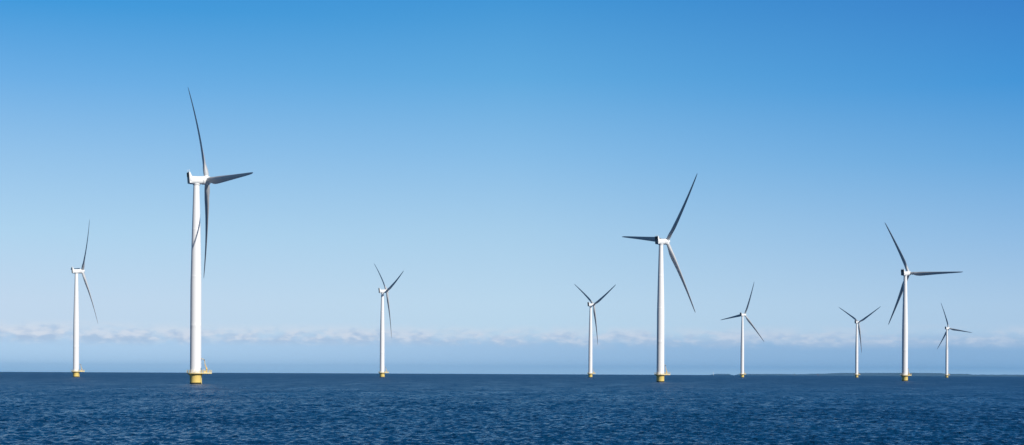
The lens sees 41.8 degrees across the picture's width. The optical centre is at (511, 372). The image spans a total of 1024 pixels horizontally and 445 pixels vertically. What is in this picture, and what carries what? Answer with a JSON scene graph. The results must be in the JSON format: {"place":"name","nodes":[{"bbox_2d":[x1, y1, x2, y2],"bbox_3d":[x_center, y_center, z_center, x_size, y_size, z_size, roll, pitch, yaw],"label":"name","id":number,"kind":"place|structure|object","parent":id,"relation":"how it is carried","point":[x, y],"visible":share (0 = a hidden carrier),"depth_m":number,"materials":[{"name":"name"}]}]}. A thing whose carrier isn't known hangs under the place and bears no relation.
{"place":"outdoors","nodes":[
{"label":"outdoors","id":0,"kind":"place"},
{"bbox_2d":[0,372,1023,444],"bbox_3d":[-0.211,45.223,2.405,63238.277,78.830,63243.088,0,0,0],"label":"sea","id":1,"kind":"structure","parent":0,"point":[104,408],"depth_m":217.46,"materials":[{"name":"liquid"}]},
{"bbox_2d":[71,219,97,376],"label":"wind turbine","id":2,"kind":"object","parent":1,"relation":"in","point":[76,371],"visible":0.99,"depth_m":1207.29,"materials":[{"name":"paint"}]},
{"bbox_2d":[187,88,252,383],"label":"wind turbine","id":3,"kind":"object","parent":1,"relation":"in","point":[195,373],"visible":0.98,"depth_m":626.40,"materials":[{"name":"paint"}]},
{"bbox_2d":[374,264,402,376],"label":"wind turbine","id":4,"kind":"object","parent":1,"relation":"in","point":[381,372],"visible":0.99,"depth_m":1486.11,"materials":[{"name":"paint"}]},
{"bbox_2d":[574,284,614,376],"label":"wind turbine","id":5,"kind":"object","parent":1,"relation":"in","point":[590,368],"visible":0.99,"depth_m":1763.01,"materials":[{"name":"paint"}]},
{"bbox_2d":[622,175,696,381],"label":"wind turbine","id":6,"kind":"object","parent":1,"relation":"in","point":[660,372],"visible":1,"depth_m":909.48,"materials":[{"name":"paint"}]},
{"bbox_2d":[721,284,763,377],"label":"wind turbine","id":7,"kind":"object","parent":1,"relation":"in","point":[742,374],"visible":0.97,"depth_m":2042.07,"materials":[{"name":"paint"}]},
{"bbox_2d":[840,306,880,377],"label":"wind turbine","id":8,"kind":"object","parent":1,"relation":"in","point":[857,322],"visible":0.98,"depth_m":2318.36,"materials":[{"name":"paint"}]},
{"bbox_2d":[885,223,960,380],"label":"wind turbine","id":9,"kind":"object","parent":1,"relation":"in","point":[906,274],"visible":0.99,"depth_m":1187.71,"materials":[{"name":"paint"}]},
{"bbox_2d":[937,304,971,377],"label":"wind turbine","id":10,"kind":"object","parent":1,"relation":"in","point":[946,356],"visible":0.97,"depth_m":2596.93,"materials":[{"name":"paint"}]},
{"bbox_2d":[0,0,1023,374],"label":"sky","id":11,"kind":"structure","parent":0,"point":[499,157],"materials":[{"name":"blue"}]},
{"bbox_2d":[712,373,1023,376],"bbox_3d":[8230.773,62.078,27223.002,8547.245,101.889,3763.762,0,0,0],"label":"hills","id":12,"kind":"structure","parent":0,"point":[884,374],"depth_m":27315.72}
]}

